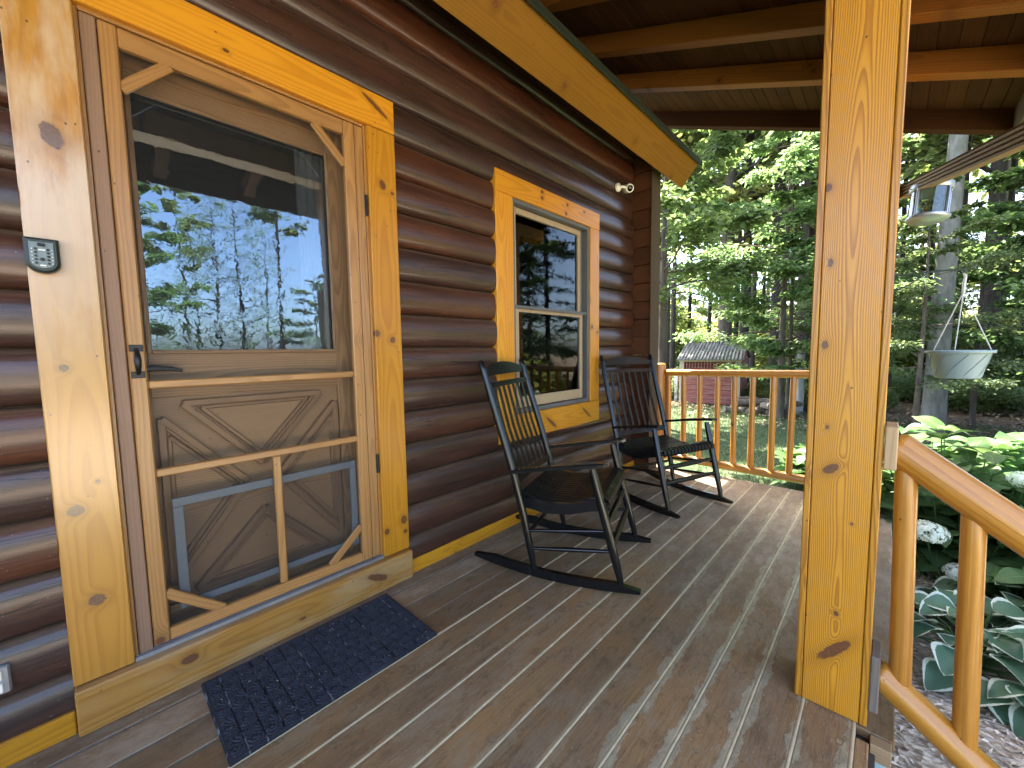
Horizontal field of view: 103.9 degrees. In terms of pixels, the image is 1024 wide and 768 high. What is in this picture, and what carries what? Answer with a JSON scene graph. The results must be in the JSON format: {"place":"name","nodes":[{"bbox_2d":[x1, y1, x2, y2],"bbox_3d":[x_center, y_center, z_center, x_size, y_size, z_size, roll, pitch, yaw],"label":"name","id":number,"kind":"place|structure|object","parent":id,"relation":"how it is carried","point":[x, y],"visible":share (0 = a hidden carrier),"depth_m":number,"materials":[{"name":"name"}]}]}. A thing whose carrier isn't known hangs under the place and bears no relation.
{"place":"outdoors","nodes":[
{"label":"outdoors","id":0,"kind":"place"},
{"bbox_2d":[665,394,1023,599],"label":"lawn","id":1,"kind":"structure","parent":0,"point":[1007,419],"depth_m":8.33,"materials":[{"name":"green plant"}]},
{"bbox_2d":[6,467,894,767],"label":"porch floor","id":2,"kind":"structure","parent":1,"relation":"on","point":[604,679],"depth_m":1.43,"materials":[{"name":"brown wood"}]},
{"bbox_2d":[201,593,437,766],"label":"door mat","id":3,"kind":"object","parent":2,"relation":"on","point":[374,634],"depth_m":1.44,"materials":[{"name":"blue rubber"}]},
{"bbox_2d":[0,0,702,767],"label":"log cabin","id":4,"kind":"object","parent":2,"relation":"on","point":[322,260],"visible":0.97,"depth_m":1.66,"materials":[{"name":"brown wood"}]},
{"bbox_2d":[0,662,12,694],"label":"outdoor outlet","id":5,"kind":"object","parent":4,"relation":"attached to","point":[6,684],"visible":1,"depth_m":1.12,"materials":[{"name":"metal"}]},
{"bbox_2d":[22,236,60,274],"bbox_3d":[-1.319,-0.360,1.127,0.040,0.096,0.066,4,6,43],"label":"key lock box","id":6,"kind":"object","parent":4,"relation":"attached to","point":[41,255],"visible":1,"depth_m":1.12,"materials":[{"name":"black metal"}]},
{"bbox_2d":[79,37,360,633],"bbox_3d":[-1.036,-0.132,1.647,0.093,2.019,0.876,4,6,43],"label":"entry door","id":7,"kind":"structure","parent":4,"relation":"in","point":[238,208],"depth_m":1.60,"materials":[{"name":"brown wood"}]},
{"bbox_2d":[96,19,379,645],"bbox_3d":[-0.946,-0.131,1.597,0.086,2.012,0.848,4,6,43],"label":"screen door","id":8,"kind":"structure","parent":4,"relation":"in","point":[111,39],"depth_m":1.49,"materials":[{"name":"beige wood"}]},
{"bbox_2d":[490,167,599,444],"bbox_3d":[0.278,-0.500,2.930,0.113,1.686,1.189,4,6,43],"label":"window","id":9,"kind":"structure","parent":4,"relation":"in","point":[513,195],"depth_m":2.87,"materials":[{"name":"brown wood"}]},
{"bbox_2d":[615,183,633,192],"bbox_3d":[0.961,-1.697,3.478,0.112,0.091,0.167,26,27,80],"label":"security camera","id":10,"kind":"object","parent":4,"relation":"attached to","point":[628,188],"visible":1,"depth_m":3.44,"materials":[{"name":"white plastic"}]},
{"bbox_2d":[539,0,1023,134],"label":"porch roof","id":11,"kind":"structure","parent":4,"relation":"attached to","point":[753,65],"depth_m":2.75,"materials":[{"name":"brown wood"}]},
{"bbox_2d":[899,122,1023,198],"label":"downspout","id":12,"kind":"object","parent":11,"relation":"attached to","point":[1009,142],"visible":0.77,"depth_m":1.70,"materials":[{"name":"beige paint"}]},
{"bbox_2d":[904,168,954,225],"bbox_3d":[2.449,-1.106,2.346,0.204,0.313,0.193,7,2,18],"label":"hanging feeder","id":13,"kind":"object","parent":12,"relation":"hanging from","point":[944,190],"visible":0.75,"depth_m":2.33,"materials":[{"name":"grey metal"}]},
{"bbox_2d":[474,358,650,594],"bbox_3d":[0.298,0.413,2.224,0.865,1.106,0.614,1,5,24],"label":"rocking chair","id":14,"kind":"object","parent":2,"relation":"on","point":[562,490],"visible":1,"depth_m":2.08,"materials":[{"name":"black paint"}]},
{"bbox_2d":[599,354,732,518],"bbox_3d":[1.147,0.327,3.121,0.614,1.106,0.865,-3,5,-26],"label":"rocking chair","id":15,"kind":"object","parent":2,"relation":"on","point":[655,444],"visible":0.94,"depth_m":3.15,"materials":[{"name":"black paint"}]},
{"bbox_2d":[657,363,808,483],"bbox_3d":[2.013,0.357,3.564,1.567,1.070,0.124,4,6,43],"label":"porch railing","id":16,"kind":"object","parent":2,"relation":"attached to","point":[665,379],"visible":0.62,"depth_m":3.54,"materials":[{"name":"orange wood"}]},
{"bbox_2d":[795,0,910,726],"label":"porch post","id":17,"kind":"object","parent":2,"relation":"on","point":[865,57],"visible":1,"depth_m":1.18,"materials":[{"name":"brown wood"}]},
{"bbox_2d":[893,264,976,293],"bbox_3d":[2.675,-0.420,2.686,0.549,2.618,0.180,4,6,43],"label":"bracket","id":18,"kind":"object","parent":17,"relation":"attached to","point":[964,269],"visible":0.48,"depth_m":2.62,"materials":[{"name":"black metal"}]},
{"bbox_2d":[924,273,996,378],"bbox_3d":[2.841,-0.368,2.536,0.309,0.663,0.309,4,6,43],"label":"hanging planter","id":19,"kind":"object","parent":18,"relation":"hanging from","point":[959,364],"visible":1,"depth_m":2.48,"materials":[{"name":"white plastic"}]},
{"bbox_2d":[868,422,1023,767],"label":"stair railing","id":20,"kind":"object","parent":17,"relation":"attached to","point":[982,509],"visible":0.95,"depth_m":1.09,"materials":[{"name":"orange wood"}]},
{"bbox_2d":[674,376,678,400],"bbox_3d":[5.260,0.048,12.818,0.100,1.000,0.100,4,6,43],"label":"fence post","id":21,"kind":"object","parent":1,"relation":"on","point":[676,380],"visible":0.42,"depth_m":12.79,"materials":[{"name":"white wood"}]},
{"bbox_2d":[670,252,687,310],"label":"background tree","id":22,"kind":"object","parent":1,"relation":"on","point":[680,289],"visible":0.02,"depth_m":44.50,"materials":[{"name":"green plant"}]},
{"bbox_2d":[658,134,710,345],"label":"slender tree","id":23,"kind":"object","parent":1,"relation":"on","point":[661,227],"visible":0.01,"depth_m":15.93,"materials":[{"name":"brown plant"}]},
{"bbox_2d":[671,364,702,399],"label":"shrub","id":24,"kind":"object","parent":1,"relation":"on","point":[672,387],"visible":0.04,"depth_m":13.04,"materials":[{"name":"green plant"}]},
{"bbox_2d":[661,129,713,368],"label":"slender tree","id":25,"kind":"object","parent":1,"relation":"on","point":[673,305],"visible":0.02,"depth_m":15.36,"materials":[{"name":"grey plant"}]},
{"bbox_2d":[667,231,710,366],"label":"hemlock tree","id":26,"kind":"object","parent":1,"relation":"on","point":[690,294],"visible":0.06,"depth_m":20.00,"materials":[{"name":"green plant"}]},
{"bbox_2d":[669,298,710,367],"bbox_3d":[7.658,-2.475,21.725,5.841,4.690,5.880,-3,5,-26],"label":"bush","id":27,"kind":"object","parent":1,"relation":"on","point":[681,326],"visible":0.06,"depth_m":20.12,"materials":[{"name":"green plant"}]},
{"bbox_2d":[666,145,717,369],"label":"slender tree","id":28,"kind":"object","parent":1,"relation":"on","point":[668,317],"visible":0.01,"depth_m":17.88,"materials":[{"name":"plant"}]},
{"bbox_2d":[670,235,713,315],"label":"background tree","id":29,"kind":"object","parent":1,"relation":"on","point":[681,303],"visible":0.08,"depth_m":45.93,"materials":[{"name":"green plant"}]},
{"bbox_2d":[675,306,712,334],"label":"bush","id":30,"kind":"object","parent":1,"relation":"on","point":[698,316],"visible":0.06,"depth_m":26.76,"materials":[{"name":"green plant"}]},
{"bbox_2d":[687,141,723,327],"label":"slender tree","id":31,"kind":"object","parent":1,"relation":"on","point":[690,298],"depth_m":20.74,"materials":[{"name":"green plant"}]},
{"bbox_2d":[700,137,713,336],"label":"slender tree","id":32,"kind":"object","parent":1,"relation":"on","point":[709,317],"depth_m":22.16,"materials":[{"name":"brown plant"}]},
{"bbox_2d":[697,315,717,329],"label":"bush","id":33,"kind":"object","parent":1,"relation":"on","point":[715,325],"visible":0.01,"depth_m":29.80,"materials":[{"name":"green plant"}]},
{"bbox_2d":[677,341,750,405],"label":"wood shed","id":34,"kind":"structure","parent":1,"relation":"on","point":[708,355],"depth_m":12.14,"materials":[{"name":"red wood"}]},
{"bbox_2d":[658,129,782,414],"bbox_3d":[3.237,-3.129,8.191,5.333,8.246,3.722,-5,6,-41],"label":"maple tree","id":35,"kind":"object","parent":1,"relation":"on","point":[683,207],"visible":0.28,"depth_m":8.02,"materials":[{"name":"green plant"}]},
{"bbox_2d":[678,159,769,322],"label":"background tree","id":36,"kind":"object","parent":1,"relation":"on","point":[700,310],"visible":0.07,"depth_m":31.03,"materials":[{"name":"green plant"}]},
{"bbox_2d":[692,233,761,318],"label":"background tree","id":37,"kind":"object","parent":1,"relation":"on","point":[760,291],"visible":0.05,"depth_m":44.75,"materials":[{"name":"green plant"}]},
{"bbox_2d":[723,406,743,413],"bbox_3d":[5.668,0.662,10.265,0.458,0.172,0.169,4,5,7],"label":"firewood log","id":38,"kind":"object","parent":1,"relation":"on","point":[728,409],"visible":0.75,"depth_m":10.21,"materials":[{"name":"grey wood"}]},
{"bbox_2d":[669,130,801,379],"bbox_3d":[8.440,-9.915,13.895,7.842,20.680,7.618,0,5,13],"label":"forest tree","id":39,"kind":"object","parent":1,"relation":"on","point":[745,329],"visible":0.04,"depth_m":14.36,"materials":[{"name":"green plant"}]},
{"bbox_2d":[703,308,770,362],"bbox_3d":[12.858,-2.377,22.132,5.356,4.251,5.392,4,6,44],"label":"bush","id":40,"kind":"object","parent":1,"relation":"on","point":[712,325],"visible":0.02,"depth_m":21.71,"materials":[{"name":"green plant"}]},
{"bbox_2d":[701,135,774,338],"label":"slender tree","id":41,"kind":"object","parent":1,"relation":"on","point":[739,236],"visible":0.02,"depth_m":18.71,"materials":[{"name":"brown plant"}]},
{"bbox_2d":[660,130,819,341],"bbox_3d":[7.562,-9.704,13.266,7.268,20.398,8.133,0,5,9],"label":"forest tree","id":42,"kind":"object","parent":1,"relation":"on","point":[723,324],"visible":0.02,"depth_m":13.65,"materials":[{"name":"green plant"}]},
{"bbox_2d":[737,398,765,405],"bbox_3d":[6.275,0.473,10.501,0.643,0.184,0.180,-4,3,30],"label":"firewood log","id":43,"kind":"object","parent":1,"relation":"on","point":[742,402],"visible":0.72,"depth_m":10.49,"materials":[{"name":"grey wood"}]},
{"bbox_2d":[746,406,762,414],"bbox_3d":[6.079,0.677,10.002,0.424,0.203,0.197,-9,6,-13],"label":"firewood log","id":44,"kind":"object","parent":1,"relation":"on","point":[759,409],"visible":0.56,"depth_m":9.94,"materials":[{"name":"grey wood"}]},
{"bbox_2d":[711,130,798,368],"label":"slender tree","id":45,"kind":"object","parent":1,"relation":"on","point":[752,355],"visible":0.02,"depth_m":16.82,"materials":[{"name":"brown plant"}]},
{"bbox_2d":[739,134,773,336],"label":"slender tree","id":46,"kind":"object","parent":1,"relation":"on","point":[763,292],"depth_m":19.98,"materials":[{"name":"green plant"}]},
{"bbox_2d":[718,181,795,306],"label":"background tree","id":47,"kind":"object","parent":1,"relation":"on","point":[767,255],"depth_m":34.83,"materials":[{"name":"green plant"}]},
{"bbox_2d":[747,377,767,385],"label":"shrub","id":48,"kind":"object","parent":1,"relation":"on","point":[757,381],"visible":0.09,"depth_m":14.83,"materials":[{"name":"green plant"}]},
{"bbox_2d":[697,156,818,418],"bbox_3d":[6.380,-2.179,9.537,3.656,6.024,3.102,-5,7,-44],"label":"maple tree","id":49,"kind":"object","parent":1,"relation":"on","point":[780,198],"visible":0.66,"depth_m":9.11,"materials":[{"name":"green plant"}]},
{"bbox_2d":[732,305,795,365],"bbox_3d":[14.318,-2.270,21.851,5.810,4.029,5.771,-4,6,-36],"label":"bush","id":50,"kind":"object","parent":1,"relation":"on","point":[766,335],"visible":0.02,"depth_m":21.02,"materials":[{"name":"green plant"}]},
{"bbox_2d":[742,381,807,401],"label":"shrub","id":51,"kind":"object","parent":1,"relation":"on","point":[761,392],"visible":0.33,"depth_m":11.85,"materials":[{"name":"green plant"}]},
{"bbox_2d":[755,314,796,369],"bbox_3d":[13.506,-1.672,17.841,5.398,3.489,5.362,-2,5,-16],"label":"bush","id":52,"kind":"object","parent":1,"relation":"on","point":[758,358],"visible":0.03,"depth_m":18.14,"materials":[{"name":"green plant"}]},
{"bbox_2d":[755,133,803,357],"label":"slender tree","id":53,"kind":"object","parent":1,"relation":"on","point":[798,185],"depth_m":17.39,"materials":[{"name":"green plant"}]},
{"bbox_2d":[761,443,805,484],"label":"hydrangea shrub","id":54,"kind":"object","parent":1,"relation":"on","point":[798,460],"visible":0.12,"depth_m":4.71,"materials":[{"name":"green plant"}]},
{"bbox_2d":[766,132,811,367],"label":"slender tree","id":55,"kind":"object","parent":1,"relation":"on","point":[806,227],"depth_m":13.51,"materials":[{"name":"brown plant"}]},
{"bbox_2d":[784,400,802,406],"bbox_3d":[7.056,0.487,10.177,0.572,0.158,0.155,5,4,-3],"label":"firewood log","id":56,"kind":"object","parent":1,"relation":"on","point":[798,404],"visible":0.36,"depth_m":10.12,"materials":[{"name":"grey wood"}]},
{"bbox_2d":[784,387,807,408],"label":"shrub","id":57,"kind":"object","parent":1,"relation":"on","point":[805,402],"visible":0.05,"depth_m":10.79,"materials":[{"name":"green plant"}]},
{"bbox_2d":[795,349,805,414],"bbox_3d":[7.307,-0.146,10.180,0.220,1.858,0.205,4,6,43],"label":"weathered pole","id":58,"kind":"object","parent":1,"relation":"on","point":[800,391],"visible":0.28,"depth_m":10.12,"materials":[{"name":"grey wood"}]},
{"bbox_2d":[804,368,808,389],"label":"shrub","id":59,"kind":"object","parent":1,"relation":"on","point":[805,384],"visible":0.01,"depth_m":11.66,"materials":[{"name":"green plant"}]},
{"bbox_2d":[695,167,929,368],"bbox_3d":[10.838,-8.540,14.553,7.502,17.776,6.585,-1,5,-3],"label":"hemlock tree","id":60,"kind":"object","parent":1,"relation":"on","point":[811,233],"visible":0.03,"depth_m":15.09,"materials":[{"name":"green plant"}]},
{"bbox_2d":[667,131,964,420],"bbox_3d":[6.426,-2.988,9.412,5.462,7.675,4.598,3,6,42],"label":"beech tree","id":61,"kind":"object","parent":1,"relation":"on","point":[798,155],"visible":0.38,"depth_m":9.04,"materials":[{"name":"green plant"}]},
{"bbox_2d":[673,130,982,381],"bbox_3d":[8.805,-10.688,13.523,8.278,22.279,8.042,-2,5,-14],"label":"forest tree","id":62,"kind":"object","parent":1,"relation":"on","point":[777,292],"visible":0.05,"depth_m":13.32,"materials":[{"name":"green plant"}]},
{"bbox_2d":[711,172,981,378],"bbox_3d":[7.339,-2.068,9.427,4.206,5.806,4.528,-2,5,-12],"label":"beech tree","id":63,"kind":"object","parent":1,"relation":"on","point":[904,202],"visible":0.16,"depth_m":9.50,"materials":[{"name":"green plant"}]},
{"bbox_2d":[671,396,1023,443],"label":"fallen leaves","id":64,"kind":"object","parent":1,"relation":"on","point":[893,418],"visible":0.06,"depth_m":9.05,"materials":[{"name":"brown plant"}]},
{"bbox_2d":[782,134,948,150],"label":"slender tree","id":65,"kind":"object","parent":1,"relation":"on","point":[934,139],"visible":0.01,"depth_m":12.68,"materials":[{"name":"green plant"}]},
{"bbox_2d":[886,387,899,409],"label":"shrub","id":66,"kind":"object","parent":1,"relation":"on","point":[891,396],"visible":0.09,"depth_m":10.28,"materials":[{"name":"green plant"}]},
{"bbox_2d":[887,210,898,401],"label":"slender tree","id":67,"kind":"object","parent":1,"relation":"on","point":[889,379],"depth_m":11.59,"materials":[{"name":"brown plant"}]},
{"bbox_2d":[891,369,923,401],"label":"shrub","id":68,"kind":"object","parent":1,"relation":"on","point":[903,381],"visible":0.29,"depth_m":11.85,"materials":[{"name":"green plant"}]},
{"bbox_2d":[808,175,1023,433],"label":"beech tree","id":69,"kind":"object","parent":1,"relation":"on","point":[926,205],"visible":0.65,"depth_m":6.42,"materials":[{"name":"leaf"},{"name":"grey bark"}]},
{"bbox_2d":[897,154,937,318],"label":"background tree","id":70,"kind":"object","parent":1,"relation":"on","point":[925,246],"visible":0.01,"depth_m":34.52,"materials":[{"name":"green plant"}]},
{"bbox_2d":[883,423,951,485],"bbox_3d":[4.312,0.833,4.525,1.468,0.808,1.463,4,6,43],"label":"hydrangea shrub","id":71,"kind":"object","parent":1,"relation":"on","point":[902,430],"visible":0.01,"depth_m":4.42,"materials":[{"name":"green plant"}]},
{"bbox_2d":[892,314,972,373],"bbox_3d":[16.213,-1.356,15.848,3.931,3.084,3.905,3,6,40],"label":"bush","id":72,"kind":"object","parent":1,"relation":"on","point":[912,365],"visible":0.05,"depth_m":15.17,"materials":[{"name":"green plant"}]},
{"bbox_2d":[893,315,975,373],"bbox_3d":[15.963,-1.380,15.502,3.776,3.201,3.801,0,5,5],"label":"bush","id":73,"kind":"object","parent":1,"relation":"on","point":[911,359],"visible":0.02,"depth_m":14.95,"materials":[{"name":"green plant"}]},
{"bbox_2d":[895,159,979,363],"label":"hemlock tree","id":74,"kind":"object","parent":1,"relation":"on","point":[904,211],"visible":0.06,"depth_m":16.05,"materials":[{"name":"green plant"}]},
{"bbox_2d":[902,133,988,438],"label":"beech tree","id":75,"kind":"object","parent":1,"relation":"on","point":[934,403],"visible":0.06,"depth_m":7.11,"materials":[{"name":"grey plant"}]},
{"bbox_2d":[906,134,992,349],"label":"slender tree","id":76,"kind":"object","parent":1,"relation":"on","point":[966,191],"visible":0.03,"depth_m":12.82,"materials":[{"name":"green plant"}]},
{"bbox_2d":[900,135,1008,410],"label":"forest tree","id":77,"kind":"object","parent":1,"relation":"on","point":[999,165],"visible":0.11,"depth_m":10.06,"materials":[{"name":"green plant"}]},
{"bbox_2d":[919,134,991,362],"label":"slender tree","id":78,"kind":"object","parent":1,"relation":"on","point":[976,142],"depth_m":14.62,"materials":[{"name":"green plant"}]},
{"bbox_2d":[889,179,1023,428],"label":"beech tree","id":79,"kind":"object","parent":1,"relation":"on","point":[1008,329],"visible":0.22,"depth_m":7.97,"materials":[{"name":"green plant"}]},
{"bbox_2d":[891,555,1023,767],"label":"mulch bed","id":80,"kind":"object","parent":1,"relation":"on","point":[919,758],"visible":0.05,"depth_m":1.72,"materials":[{"name":"grey wood"}]},
{"bbox_2d":[880,416,1023,592],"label":"hydrangea shrub","id":81,"kind":"object","parent":80,"relation":"on","point":[938,525],"visible":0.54,"depth_m":2.63,"materials":[{"name":"green plant"}]},
{"bbox_2d":[913,586,1023,724],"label":"hosta plant","id":82,"kind":"object","parent":80,"relation":"on","point":[938,670],"visible":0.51,"depth_m":1.96,"materials":[{"name":"green plant"}]},
{"bbox_2d":[914,574,1023,657],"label":"hosta plant","id":83,"kind":"object","parent":80,"relation":"on","point":[941,582],"visible":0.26,"depth_m":2.21,"materials":[{"name":"green plant"}]},
{"bbox_2d":[918,431,1023,510],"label":"hydrangea shrub","id":84,"kind":"object","parent":80,"relation":"on","point":[1014,439],"visible":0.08,"depth_m":2.91,"materials":[{"name":"green plant"}]},
{"bbox_2d":[933,505,1023,609],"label":"hydrangea shrub","id":85,"kind":"object","parent":80,"relation":"on","point":[1007,568],"visible":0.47,"depth_m":2.23,"materials":[{"name":"green plant"}]},
{"bbox_2d":[980,618,1023,740],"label":"hosta plant","id":86,"kind":"object","parent":80,"relation":"on","point":[994,692],"visible":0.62,"depth_m":1.78,"materials":[{"name":"green plant"}]},
{"bbox_2d":[895,157,1023,322],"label":"background tree","id":87,"kind":"object","parent":1,"relation":"on","point":[1020,162],"visible":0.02,"depth_m":19.76,"materials":[{"name":"green plant"}]},
{"bbox_2d":[897,150,1023,381],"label":"maple tree","id":88,"kind":"object","parent":1,"relation":"on","point":[1014,223],"visible":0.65,"depth_m":7.26,"materials":[{"name":"green plant"}]},
{"bbox_2d":[897,134,1023,317],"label":"background tree","id":89,"kind":"object","parent":1,"relation":"on","point":[975,174],"visible":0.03,"depth_m":22.86,"materials":[{"name":"green plant"}]},
{"bbox_2d":[916,137,1023,323],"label":"hemlock tree","id":90,"kind":"object","parent":1,"relation":"on","point":[1021,189],"visible":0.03,"depth_m":15.36,"materials":[{"name":"green plant"}]},
{"bbox_2d":[962,306,977,322],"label":"bush","id":91,"kind":"object","parent":1,"relation":"on","point":[967,314],"visible":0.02,"depth_m":17.56,"materials":[{"name":"green plant"}]},
{"bbox_2d":[920,375,1023,409],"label":"shrub","id":92,"kind":"object","parent":1,"relation":"on","point":[1019,390],"visible":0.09,"depth_m":10.07,"materials":[{"name":"green plant"}]},
{"bbox_2d":[947,379,1023,414],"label":"shrub","id":93,"kind":"object","parent":1,"relation":"on","point":[989,398],"visible":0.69,"depth_m":9.58,"materials":[{"name":"green plant"}]},
{"bbox_2d":[962,309,1020,372],"bbox_3d":[17.891,-1.373,13.155,5.236,3.528,5.202,0,5,13],"label":"bush","id":94,"kind":"object","parent":1,"relation":"on","point":[1005,323],"visible":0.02,"depth_m":13.27,"materials":[{"name":"green plant"}]},
{"bbox_2d":[999,157,1018,325],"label":"slender tree","id":95,"kind":"object","parent":1,"relation":"on","point":[1012,193],"visible":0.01,"depth_m":13.49,"materials":[{"name":"brown plant"}]},
{"bbox_2d":[1019,391,1023,414],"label":"shrub","id":96,"kind":"object","parent":1,"relation":"on","point":[1022,402],"visible":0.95,"depth_m":9.39,"materials":[{"name":"green plant"}]},
{"bbox_3d":[6.517,0.674,9.962,0.584,0.180,0.176,-5,4,6],"label":"firewood log","id":97,"kind":"object","parent":1,"relation":"on","visible":0},
{"bbox_2d":[760,402,769,409],"bbox_3d":[6.214,0.536,9.745,0.177,0.181,0.629,1,-1,17],"label":"firewood log","id":98,"kind":"object","parent":97,"relation":"on","point":[764,405],"visible":0.64,"depth_m":9.70,"materials":[{"name":"beige wood"}]},
{"bbox_2d":[670,134,1023,324],"label":"sky","id":99,"kind":"structure","parent":0,"point":[972,197],"materials":[{"name":"white"}]},
{"bbox_2d":[1017,319,1023,405],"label":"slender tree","id":100,"kind":"object","parent":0,"point":[1022,323],"depth_m":10.71,"materials":[{"name":"brown plant"}]},
{"bbox_3d":[6.725,0.571,11.182,0.167,0.170,0.461,0,10,7],"label":"firewood log","id":101,"kind":"object","parent":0,"visible":0},
{"bbox_2d":[737,396,757,398],"bbox_3d":[6.566,0.412,11.184,0.528,0.132,0.131,0,5,1],"label":"firewood log","id":102,"kind":"object","parent":101,"relation":"on","point":[745,397],"visible":0.36,"depth_m":11.14,"materials":[{"name":"grey wood"}]}
]}

